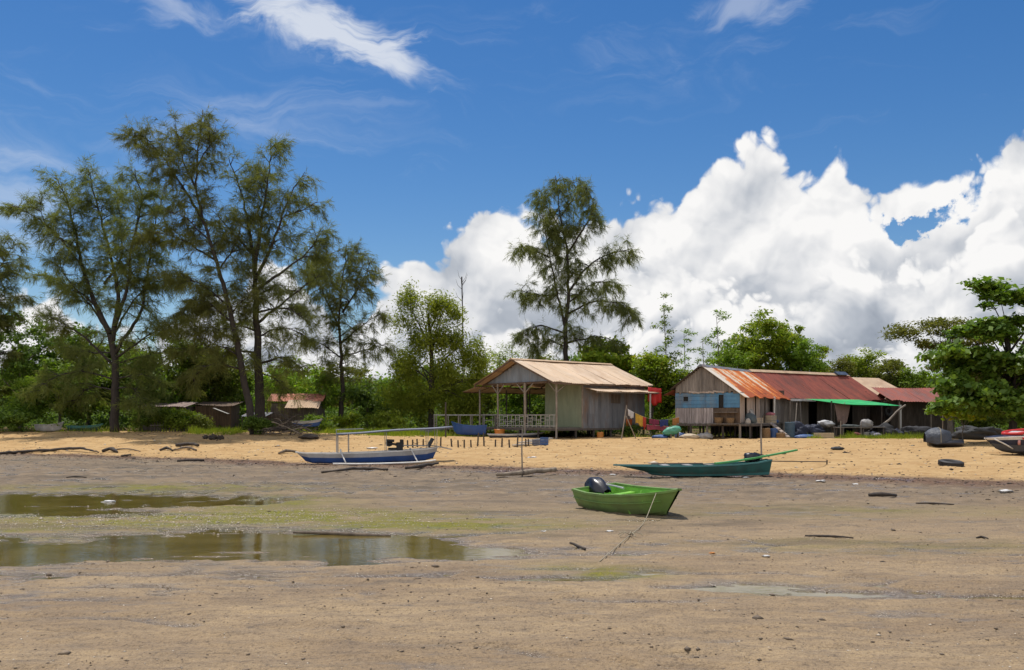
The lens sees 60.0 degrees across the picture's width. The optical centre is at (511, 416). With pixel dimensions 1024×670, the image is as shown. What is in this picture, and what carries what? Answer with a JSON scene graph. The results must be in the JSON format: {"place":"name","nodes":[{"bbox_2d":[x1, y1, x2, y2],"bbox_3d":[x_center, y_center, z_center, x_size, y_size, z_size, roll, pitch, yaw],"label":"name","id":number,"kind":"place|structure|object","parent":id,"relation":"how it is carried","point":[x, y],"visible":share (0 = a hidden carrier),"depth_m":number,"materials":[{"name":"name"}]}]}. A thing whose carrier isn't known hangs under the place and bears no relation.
{"place":"outdoors","nodes":[
{"label":"outdoors","id":0,"kind":"place"},
{"bbox_2d":[0,382,1023,669],"bbox_3d":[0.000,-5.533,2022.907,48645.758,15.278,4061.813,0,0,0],"label":"ground","id":1,"kind":"structure","parent":0,"point":[232,630],"depth_m":11.66,"materials":[{"name":"sand"}]},
{"bbox_2d":[0,375,17,408],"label":"broadleaf tree","id":2,"kind":"object","parent":1,"relation":"on","point":[4,391],"visible":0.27,"depth_m":90.54,"materials":[{"name":"green plant"}]},
{"bbox_2d":[0,227,43,374],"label":"casuarina tree","id":3,"kind":"object","parent":1,"relation":"on","point":[8,273],"visible":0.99,"depth_m":63.85,"materials":[{"name":"green plant"}]},
{"bbox_2d":[0,401,60,430],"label":"shrub","id":4,"kind":"object","parent":1,"relation":"on","point":[14,416],"visible":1,"depth_m":60.41,"materials":[{"name":"green plant"}]},
{"bbox_2d":[34,422,63,431],"bbox_3d":[-32.108,0.665,61.596,1.852,0.692,1.040,0,0,-6],"label":"rowing boat","id":5,"kind":"object","parent":1,"relation":"on","point":[48,427],"visible":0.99,"depth_m":61.23,"materials":[{"name":"grey wood"}]},
{"bbox_2d":[0,447,98,454],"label":"driftwood branch","id":6,"kind":"object","parent":1,"relation":"on","point":[39,450],"visible":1,"depth_m":47.27,"materials":[{"name":"brown wood"}]},
{"bbox_2d":[0,308,104,427],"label":"broadleaf tree","id":7,"kind":"object","parent":1,"relation":"on","point":[31,366],"visible":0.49,"depth_m":66.42,"materials":[{"name":"green plant"}]},
{"bbox_2d":[0,356,110,423],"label":"broadleaf tree","id":8,"kind":"object","parent":1,"relation":"on","point":[23,384],"visible":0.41,"depth_m":63.52,"materials":[{"name":"green plant"}]},
{"bbox_2d":[66,424,102,430],"bbox_3d":[-30.087,0.742,62.563,2.416,0.567,1.040,0,0,-3],"label":"rowing boat","id":9,"kind":"object","parent":1,"relation":"on","point":[88,427],"visible":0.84,"depth_m":62.19,"materials":[{"name":"teal wood"}]},
{"bbox_2d":[47,351,127,412],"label":"broadleaf tree","id":10,"kind":"object","parent":1,"relation":"on","point":[106,385],"visible":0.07,"depth_m":68.12,"materials":[{"name":"green plant"}]},
{"bbox_2d":[39,330,138,425],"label":"broadleaf tree","id":11,"kind":"object","parent":1,"relation":"on","point":[107,349],"visible":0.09,"depth_m":69.19,"materials":[{"name":"green plant"}]},
{"bbox_2d":[0,153,194,431],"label":"casuarina tree","id":12,"kind":"object","parent":1,"relation":"on","point":[73,294],"visible":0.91,"depth_m":60.83,"materials":[{"name":"green plant"}]},
{"bbox_2d":[105,350,180,430],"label":"broadleaf tree","id":13,"kind":"object","parent":1,"relation":"on","point":[169,399],"visible":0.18,"depth_m":65.79,"materials":[{"name":"green plant"}]},
{"bbox_2d":[125,408,166,431],"bbox_3d":[-24.903,0.208,61.265,3.962,1.970,3.138,0,0,36],"label":"shrub","id":14,"kind":"object","parent":1,"relation":"on","point":[146,421],"visible":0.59,"depth_m":60.70,"materials":[{"name":"green plant"}]},
{"bbox_2d":[109,328,210,401],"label":"broadleaf tree","id":15,"kind":"object","parent":1,"relation":"on","point":[173,372],"visible":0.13,"depth_m":68.53,"materials":[{"name":"green plant"}]},
{"bbox_2d":[139,402,198,430],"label":"pale roofed shack","id":16,"kind":"structure","parent":1,"relation":"on","point":[183,405],"depth_m":64.77,"materials":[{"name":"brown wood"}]},
{"bbox_2d":[150,420,192,431],"bbox_3d":[-23.041,0.722,60.212,3.051,0.998,0.125,0,0,-1],"label":"post fence","id":17,"kind":"object","parent":1,"relation":"on","point":[154,425],"visible":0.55,"depth_m":60.18,"materials":[{"name":"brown wood"}]},
{"bbox_2d":[145,405,212,431],"bbox_3d":[-22.817,0.168,61.039,3.803,2.022,4.272,0,0,0],"label":"shrub","id":18,"kind":"object","parent":1,"relation":"on","point":[172,414],"visible":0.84,"depth_m":59.93,"materials":[{"name":"green plant"}]},
{"bbox_2d":[106,100,274,434],"bbox_3d":[-20.755,-9.448,57.547,11.098,21.472,6.213,0,0,0],"label":"casuarina tree","id":19,"kind":"object","parent":1,"relation":"on","point":[200,307],"visible":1,"depth_m":57.38,"materials":[{"name":"green plant"}]},
{"bbox_2d":[189,414,215,429],"bbox_3d":[-21.218,0.456,60.595,1.724,1.456,2.120,0,0,13],"label":"shrub","id":20,"kind":"object","parent":1,"relation":"on","point":[201,420],"visible":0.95,"depth_m":60.17,"materials":[{"name":"green plant"}]},
{"bbox_2d":[166,364,238,406],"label":"broadleaf tree","id":21,"kind":"object","parent":1,"relation":"on","point":[193,405],"visible":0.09,"depth_m":70.61,"materials":[{"name":"green plant"}]},
{"bbox_2d":[184,342,251,414],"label":"broadleaf tree","id":22,"kind":"object","parent":1,"relation":"on","point":[220,381],"visible":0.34,"depth_m":69.36,"materials":[{"name":"green plant"}]},
{"bbox_2d":[194,401,241,429],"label":"plank shack","id":23,"kind":"structure","parent":1,"relation":"on","point":[224,414],"depth_m":66.10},
{"bbox_2d":[209,367,264,421],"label":"broadleaf tree","id":24,"kind":"object","parent":1,"relation":"on","point":[251,388],"visible":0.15,"depth_m":73.20,"materials":[{"name":"green plant"}]},
{"bbox_2d":[239,414,277,434],"bbox_3d":[-16.333,0.543,56.769,2.583,1.520,2.135,0,0,33],"label":"shrub","id":25,"kind":"object","parent":1,"relation":"on","point":[254,423],"visible":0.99,"depth_m":56.33,"materials":[{"name":"green plant"}]},
{"bbox_2d":[194,130,343,431],"bbox_3d":[-16.637,-8.822,58.948,10.476,19.976,6.925,0,0,0],"label":"casuarina tree","id":26,"kind":"object","parent":1,"relation":"on","point":[258,178],"visible":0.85,"depth_m":58.64,"materials":[{"name":"green plant"}]},
{"bbox_2d":[254,355,323,419],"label":"broadleaf tree","id":27,"kind":"object","parent":1,"relation":"on","point":[300,389],"visible":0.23,"depth_m":74.50,"materials":[{"name":"green plant"}]},
{"bbox_2d":[266,393,325,430],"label":"red roofed shack","id":28,"kind":"structure","parent":1,"relation":"on","point":[312,404],"depth_m":63.12,"materials":[{"name":"wood"}]},
{"bbox_2d":[292,419,321,426],"bbox_3d":[-13.991,0.409,60.692,2.091,0.604,0.840,0,0,6],"label":"rowing boat","id":29,"kind":"object","parent":1,"relation":"on","point":[315,423],"visible":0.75,"depth_m":60.41,"materials":[{"name":"blue wood"}]},
{"bbox_2d":[300,413,334,430],"bbox_3d":[-13.560,0.413,61.621,2.282,1.533,2.066,0,0,0],"label":"shrub","id":30,"kind":"object","parent":1,"relation":"on","point":[310,417],"visible":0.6,"depth_m":61.34,"materials":[{"name":"green plant"}]},
{"bbox_2d":[296,369,340,413],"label":"broadleaf tree","id":31,"kind":"object","parent":1,"relation":"on","point":[327,401],"visible":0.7,"depth_m":65.69,"materials":[{"name":"green plant"}]},
{"bbox_2d":[293,531,390,535],"bbox_3d":[-2.877,1.992,14.992,1.703,0.099,0.119,0,0,8],"label":"driftwood plank","id":32,"kind":"object","parent":1,"relation":"on","point":[332,533],"visible":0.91,"depth_m":14.99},
{"bbox_2d":[327,411,362,429],"bbox_3d":[-11.707,0.418,61.903,2.487,1.708,1.884,0,0,-31],"label":"shrub","id":33,"kind":"object","parent":1,"relation":"on","point":[348,420],"visible":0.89,"depth_m":61.68,"materials":[{"name":"green plant"}]},
{"bbox_2d":[313,362,378,411],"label":"broadleaf tree","id":34,"kind":"object","parent":1,"relation":"on","point":[361,374],"visible":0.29,"depth_m":94.00,"materials":[{"name":"green plant"}]},
{"bbox_2d":[288,237,404,430],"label":"casuarina tree","id":35,"kind":"object","parent":1,"relation":"on","point":[358,282],"visible":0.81,"depth_m":65.54,"materials":[{"name":"green plant"}]},
{"bbox_2d":[321,467,387,472],"bbox_3d":[-5.724,1.865,31.594,2.432,0.133,1.055,0,0,-26],"label":"driftwood log","id":36,"kind":"object","parent":1,"relation":"on","point":[358,468],"visible":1,"depth_m":31.86,"materials":[{"name":"brown wood"}]},
{"bbox_2d":[0,487,711,586],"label":"tide pool water","id":37,"kind":"structure","parent":1,"relation":"on","point":[337,550],"depth_m":13.80,"materials":[{"name":"liquid"}]},
{"bbox_2d":[0,503,733,538],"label":"algae shells","id":38,"kind":"object","parent":1,"relation":"on","point":[143,520],"visible":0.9,"depth_m":16.77},
{"bbox_2d":[329,376,407,429],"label":"broadleaf tree","id":39,"kind":"object","parent":1,"relation":"on","point":[360,394],"visible":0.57,"depth_m":66.37,"materials":[{"name":"green plant"}]},
{"bbox_2d":[295,426,452,464],"bbox_3d":[-5.752,1.173,37.182,6.495,1.533,2.277,0,0,-13],"label":"outrigger boat","id":40,"kind":"object","parent":1,"relation":"on","point":[398,454],"visible":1,"depth_m":36.80,"materials":[{"name":"white paint"}]},
{"bbox_2d":[356,407,409,429],"bbox_3d":[-9.134,0.332,62.679,3.722,2.052,2.860,0,0,0],"label":"shrub","id":41,"kind":"object","parent":1,"relation":"on","point":[384,417],"visible":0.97,"depth_m":62.30,"materials":[{"name":"green plant"}]},
{"bbox_2d":[405,462,438,468],"bbox_3d":[-3.393,1.845,33.700,0.177,0.176,2.348,0,0,24],"label":"driftwood log","id":42,"kind":"object","parent":1,"relation":"on","point":[422,465],"visible":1,"depth_m":33.48,"materials":[{"name":"grey wood"}]},
{"bbox_2d":[367,276,502,432],"bbox_3d":[-5.460,-4.492,64.972,10.291,11.704,4.828,0,0,0],"label":"wattle tree","id":43,"kind":"object","parent":1,"relation":"on","point":[408,370],"visible":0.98,"depth_m":64.59,"materials":[{"name":"green plant"}]},
{"bbox_2d":[0,422,923,439],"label":"grass","id":44,"kind":"structure","parent":1,"relation":"on","point":[233,430],"depth_m":58.88,"materials":[{"name":"plant"}]},
{"bbox_2d":[433,414,496,432],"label":"jetty","id":45,"kind":"object","parent":1,"relation":"on","point":[482,415],"visible":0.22,"depth_m":62.45,"materials":[{"name":"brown wood"}]},
{"bbox_2d":[451,421,486,434],"bbox_3d":[-2.878,0.762,59.560,2.406,0.942,1.240,0,0,-2],"label":"rowing boat","id":46,"kind":"object","parent":1,"relation":"on","point":[460,429],"visible":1,"depth_m":59.15,"materials":[{"name":"blue wood"}]},
{"bbox_2d":[455,375,496,424],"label":"broadleaf tree","id":47,"kind":"object","parent":1,"relation":"on","point":[487,409],"visible":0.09,"depth_m":74.06,"materials":[{"name":"green plant"}]},
{"bbox_2d":[471,342,542,426],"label":"broadleaf tree","id":48,"kind":"object","parent":1,"relation":"on","point":[498,359],"visible":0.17,"depth_m":79.14,"materials":[{"name":"green plant"}]},
{"bbox_2d":[0,466,1015,669],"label":"dark debris","id":49,"kind":"object","parent":1,"relation":"on","point":[514,591],"visible":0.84,"depth_m":10.28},
{"bbox_2d":[0,451,1016,486],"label":"tide wrack","id":50,"kind":"object","parent":1,"relation":"on","point":[487,467],"visible":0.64,"depth_m":33.79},
{"bbox_2d":[0,361,1017,427],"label":"forest","id":51,"kind":"object","parent":1,"relation":"on","point":[334,411],"visible":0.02,"depth_m":107.47,"materials":[{"name":"green plant"}]},
{"bbox_2d":[0,455,1022,520],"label":"debris","id":52,"kind":"object","parent":1,"relation":"on","point":[145,462],"visible":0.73,"depth_m":29.04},
{"bbox_2d":[0,396,1023,434],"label":"undergrowth","id":53,"kind":"object","parent":1,"relation":"on","point":[97,418],"visible":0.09,"depth_m":70.20,"materials":[{"name":"green plant"}]},
{"bbox_2d":[0,487,1023,669],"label":"mud crumbs","id":54,"kind":"object","parent":1,"relation":"on","point":[755,617],"visible":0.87,"depth_m":9.12,"materials":[{"name":"soil"}]},
{"bbox_2d":[3,431,1021,478],"bbox_3d":[-2.157,1.480,47.820,68.065,1.036,23.770,0,0,23],"label":"beach debris","id":55,"kind":"object","parent":1,"relation":"on","point":[608,446],"visible":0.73,"depth_m":44.10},
{"bbox_2d":[3,464,1022,669],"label":"shell debris","id":56,"kind":"object","parent":1,"relation":"on","point":[878,634],"visible":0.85,"depth_m":9.62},
{"bbox_2d":[487,432,543,437],"bbox_3d":[0.240,1.198,57.897,3.719,0.417,0.720,0,0,-3],"label":"canoe","id":57,"kind":"object","parent":1,"relation":"on","point":[530,435],"visible":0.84,"depth_m":57.62,"materials":[{"name":"grey wood"}]},
{"bbox_2d":[494,385,544,426],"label":"broadleaf tree","id":58,"kind":"object","parent":1,"relation":"on","point":[516,400],"visible":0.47,"depth_m":70.42,"materials":[{"name":"green plant"}]},
{"bbox_2d":[24,432,1015,474],"bbox_3d":[-1.704,1.498,47.530,67.546,0.984,22.454,0,0,25],"label":"pale beach debris","id":59,"kind":"object","parent":1,"relation":"on","point":[548,450],"visible":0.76,"depth_m":41.09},
{"bbox_2d":[496,467,556,475],"bbox_3d":[0.460,1.802,29.153,2.608,0.218,0.250,0,0,-41],"label":"driftwood log","id":60,"kind":"object","parent":1,"relation":"on","point":[531,471],"visible":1,"depth_m":29.18,"materials":[{"name":"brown wood"}]},
{"bbox_2d":[463,358,660,438],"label":"stilt house","id":61,"kind":"structure","parent":1,"relation":"on","point":[589,396],"depth_m":59.20,"materials":[{"name":"wood"}]},
{"bbox_2d":[648,387,661,405],"bbox_3d":[9.731,-1.394,60.446,1.002,1.274,0.108,0,0,-17],"label":"red sheet","id":62,"kind":"object","parent":61,"relation":"hanging from","point":[656,399],"visible":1,"depth_m":60.45,"materials":[{"name":"fabric"}]},
{"bbox_2d":[502,172,644,360],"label":"casuarina tree","id":63,"kind":"object","parent":1,"relation":"on","point":[569,231],"visible":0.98,"depth_m":71.42,"materials":[{"name":"green plant"}]},
{"bbox_2d":[575,335,638,433],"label":"broadleaf tree","id":64,"kind":"object","parent":1,"relation":"on","point":[618,360],"visible":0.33,"depth_m":69.32,"materials":[{"name":"green plant"}]},
{"bbox_2d":[571,482,681,515],"bbox_3d":[2.537,1.690,18.332,1.370,0.655,2.730,-5,4,-32],"label":"green skiff","id":65,"kind":"object","parent":1,"relation":"on","point":[631,499],"visible":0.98,"depth_m":17.93,"materials":[{"name":"wood"}]},
{"bbox_2d":[584,477,623,493],"bbox_3d":[1.978,1.678,19.262,0.435,0.724,1.164,0,0,-32],"label":"outboard motor","id":66,"kind":"object","parent":65,"relation":"attached to","point":[597,485],"visible":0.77,"depth_m":19.23,"materials":[{"name":"metal"}]},
{"bbox_2d":[614,423,642,435],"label":"shrub","id":67,"kind":"object","parent":1,"relation":"on","point":[627,429],"visible":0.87,"depth_m":59.69,"materials":[{"name":"green plant"}]},
{"bbox_2d":[628,346,687,434],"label":"broadleaf tree","id":68,"kind":"object","parent":1,"relation":"on","point":[651,366],"visible":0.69,"depth_m":65.33,"materials":[{"name":"green plant"}]},
{"bbox_2d":[643,414,683,434],"bbox_3d":[10.495,0.645,60.617,3.409,1.737,3.294,0,0,0],"label":"shrub","id":69,"kind":"object","parent":1,"relation":"on","point":[669,422],"visible":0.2,"depth_m":60.09,"materials":[{"name":"green plant"}]},
{"bbox_2d":[650,292,684,415],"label":"sapling","id":70,"kind":"object","parent":1,"relation":"on","point":[667,308],"visible":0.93,"depth_m":66.70,"materials":[{"name":"green plant"}]},
{"bbox_2d":[655,368,692,419],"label":"broadleaf tree","id":71,"kind":"object","parent":1,"relation":"on","point":[669,408],"visible":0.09,"depth_m":65.81,"materials":[{"name":"green plant"}]},
{"bbox_2d":[675,328,699,372],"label":"sapling","id":72,"kind":"object","parent":1,"relation":"on","point":[682,345],"visible":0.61,"depth_m":68.88,"materials":[{"name":"green plant"}]},
{"bbox_2d":[692,337,714,429],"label":"sapling","id":73,"kind":"object","parent":1,"relation":"on","point":[706,360],"visible":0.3,"depth_m":72.00,"materials":[{"name":"green plant"}]},
{"bbox_2d":[613,449,797,475],"bbox_3d":[6.335,1.499,29.008,6.086,0.880,1.000,0,0,-3],"label":"long boat","id":74,"kind":"object","parent":1,"relation":"on","point":[752,464],"visible":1,"depth_m":28.69,"materials":[{"name":"teal wood"}]},
{"bbox_2d":[703,309,738,367],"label":"sapling","id":75,"kind":"object","parent":1,"relation":"on","point":[718,357],"visible":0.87,"depth_m":68.62,"materials":[{"name":"green plant"}]},
{"bbox_2d":[665,364,790,438],"bbox_3d":[14.595,-0.873,59.716,6.055,4.984,8.960,0,0,35],"label":"blue hut","id":76,"kind":"object","parent":1,"relation":"on","point":[703,394],"visible":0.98,"depth_m":56.74,"materials":[{"name":"brown wood"}]},
{"bbox_2d":[702,340,756,368],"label":"broadleaf tree","id":77,"kind":"object","parent":1,"relation":"on","point":[739,360],"visible":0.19,"depth_m":77.34,"materials":[{"name":"green plant"}]},
{"bbox_2d":[719,306,832,372],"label":"broadleaf tree","id":78,"kind":"object","parent":1,"relation":"on","point":[781,335],"visible":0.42,"depth_m":78.71,"materials":[{"name":"green plant"}]},
{"bbox_2d":[785,422,794,436],"bbox_3d":[18.238,0.815,58.200,0.666,1.030,0.655,0,0,0],"label":"drum","id":79,"kind":"object","parent":1,"relation":"on","point":[790,429],"visible":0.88,"depth_m":57.92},
{"bbox_2d":[712,369,884,434],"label":"long shed","id":80,"kind":"structure","parent":1,"relation":"on","point":[799,387],"depth_m":65.63,"materials":[{"name":"red metal"}]},
{"bbox_2d":[794,421,809,435],"bbox_3d":[18.974,0.981,58.607,1.405,1.480,0.979,0,0,0],"label":"dark heap","id":81,"kind":"object","parent":1,"relation":"on","point":[800,428],"visible":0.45,"depth_m":58.35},
{"bbox_2d":[777,336,841,393],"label":"broadleaf tree","id":82,"kind":"object","parent":1,"relation":"on","point":[804,345],"visible":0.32,"depth_m":79.00,"materials":[{"name":"green plant"}]},
{"bbox_2d":[805,424,825,434],"bbox_3d":[19.924,1.054,58.995,1.801,1.202,0.948,0,0,0],"label":"dark heap","id":83,"kind":"object","parent":1,"relation":"on","point":[815,428],"visible":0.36,"depth_m":58.67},
{"bbox_2d":[822,355,860,377],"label":"broadleaf tree","id":84,"kind":"object","parent":1,"relation":"on","point":[843,364],"visible":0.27,"depth_m":88.78,"materials":[{"name":"green plant"}]},
{"bbox_2d":[689,584,1023,599],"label":"puddle water","id":85,"kind":"structure","parent":1,"relation":"on","point":[760,589],"depth_m":10.10,"materials":[{"name":"liquid"}]},
{"bbox_2d":[833,421,885,435],"bbox_3d":[22.630,0.827,57.757,3.540,1.171,0.840,0,0,-18],"label":"work table","id":86,"kind":"object","parent":1,"relation":"on","point":[840,427],"visible":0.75,"depth_m":57.41,"materials":[{"name":"grey wood"}]},
{"bbox_2d":[860,419,872,428],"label":"tarp dome","id":87,"kind":"structure","parent":86,"relation":"on","point":[867,423],"depth_m":57.63,"materials":[{"name":"fabric"}]},
{"bbox_2d":[839,347,890,377],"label":"broadleaf tree","id":88,"kind":"object","parent":1,"relation":"on","point":[861,366],"visible":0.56,"depth_m":90.72,"materials":[{"name":"green plant"}]},
{"bbox_2d":[852,377,896,425],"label":"house","id":89,"kind":"structure","parent":1,"relation":"on","point":[868,383],"depth_m":72.27,"materials":[{"name":"beige metal"}]},
{"bbox_2d":[868,492,896,496],"bbox_3d":[9.027,1.876,21.467,0.757,0.142,0.282,0,0,-8],"label":"driftwood log","id":90,"kind":"object","parent":1,"relation":"on","point":[881,494],"visible":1,"depth_m":21.40,"materials":[{"name":"brown wood"}]},
{"bbox_2d":[867,422,898,435],"bbox_3d":[24.469,0.979,58.454,1.977,1.259,1.236,0,0,0],"label":"dark net heap","id":91,"kind":"object","parent":1,"relation":"on","point":[889,428],"visible":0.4,"depth_m":58.20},
{"bbox_2d":[864,356,908,387],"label":"broadleaf tree","id":92,"kind":"object","parent":1,"relation":"on","point":[888,366],"visible":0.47,"depth_m":87.62,"materials":[{"name":"green plant"}]},
{"bbox_2d":[900,405,901,427],"bbox_3d":[27.497,0.340,62.700,0.114,2.409,0.117,0,0,0],"label":"awning pole","id":93,"kind":"object","parent":1,"relation":"on","point":[901,417],"visible":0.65,"depth_m":62.65,"materials":[{"name":"white paint"}]},
{"bbox_2d":[809,399,899,405],"bbox_3d":[24.208,-1.028,62.589,6.415,0.534,3.577,0,0,-35],"label":"green awning","id":94,"kind":"object","parent":93,"relation":"attached to","point":[851,402],"visible":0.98,"depth_m":63.44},
{"bbox_2d":[835,404,849,424],"bbox_3d":[22.646,-0.146,60.746,1.253,1.524,0.106,0,0,-14],"label":"hanging cloth","id":95,"kind":"object","parent":94,"relation":"hanging from","point":[842,412],"visible":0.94,"depth_m":60.75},
{"bbox_2d":[889,362,941,402],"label":"broadleaf tree","id":96,"kind":"object","parent":1,"relation":"on","point":[917,380],"visible":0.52,"depth_m":85.73,"materials":[{"name":"green plant"}]},
{"bbox_2d":[899,426,931,435],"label":"dark sacks","id":97,"kind":"object","parent":1,"relation":"on","point":[914,429],"visible":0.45,"depth_m":61.16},
{"bbox_2d":[870,387,961,431],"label":"red roofed shed","id":98,"kind":"structure","parent":1,"relation":"on","point":[914,400],"depth_m":65.59,"materials":[{"name":"brown wood"}]},
{"bbox_2d":[923,427,963,446],"bbox_3d":[21.507,0.995,44.172,1.770,0.994,1.253,0,0,12],"label":"covered boat","id":99,"kind":"object","parent":1,"relation":"on","point":[937,436],"visible":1,"depth_m":43.81,"materials":[{"name":"fabric"}]},
{"bbox_2d":[877,316,1022,433],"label":"rain tree","id":100,"kind":"object","parent":1,"relation":"on","point":[904,330],"visible":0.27,"depth_m":57.62,"materials":[{"name":"green plant"}]},
{"bbox_2d":[938,459,963,466],"bbox_3d":[16.252,1.717,32.819,0.876,0.228,0.876,2,7,0],"label":"tyre","id":101,"kind":"object","parent":1,"relation":"on","point":[949,462],"visible":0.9,"depth_m":32.55,"materials":[{"name":"rubber"}]},
{"bbox_2d":[936,404,989,438],"bbox_3d":[25.584,0.319,50.080,2.650,2.432,2.870,0,0,-21],"label":"sapling","id":102,"kind":"object","parent":1,"relation":"on","point":[953,411],"visible":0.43,"depth_m":49.89,"materials":[{"name":"green plant"}]},
{"bbox_2d":[914,274,1023,429],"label":"sea almond tree","id":103,"kind":"object","parent":1,"relation":"on","point":[991,393],"visible":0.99,"depth_m":46.81,"materials":[{"name":"green plant"}]},
{"bbox_2d":[951,425,1002,439],"bbox_3d":[27.756,1.103,52.990,3.597,1.213,1.876,0,0,0],"label":"dark boat gear","id":104,"kind":"object","parent":1,"relation":"on","point":[973,433],"visible":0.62,"depth_m":52.40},
{"bbox_2d":[952,407,1008,429],"bbox_3d":[31.961,-0.137,60.258,5.072,3.308,5.622,0,0,12],"label":"broadleaf tree","id":105,"kind":"object","parent":1,"relation":"on","point":[993,420],"visible":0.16,"depth_m":59.38,"materials":[{"name":"green plant"}]},
{"bbox_2d":[984,428,1023,453],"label":"speedboat","id":106,"kind":"object","parent":1,"relation":"on","point":[1010,441],"visible":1,"depth_m":37.97,"materials":[{"name":"black paint"}]},
{"bbox_3d":[10.095,1.202,55.200,0.620,0.440,0.500,0,0,0],"label":"bundle stand","id":107,"kind":"object","parent":1,"relation":"on","visible":0},
{"bbox_2d":[662,426,681,435],"bbox_3d":[9.949,0.867,55.202,1.233,0.562,0.732,-14,0,0],"label":"green tarp bundle","id":108,"kind":"object","parent":107,"relation":"on","point":[672,430],"visible":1,"depth_m":54.96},
{"bbox_2d":[0,0,1023,379],"label":"sky","id":109,"kind":"structure","parent":0,"point":[837,167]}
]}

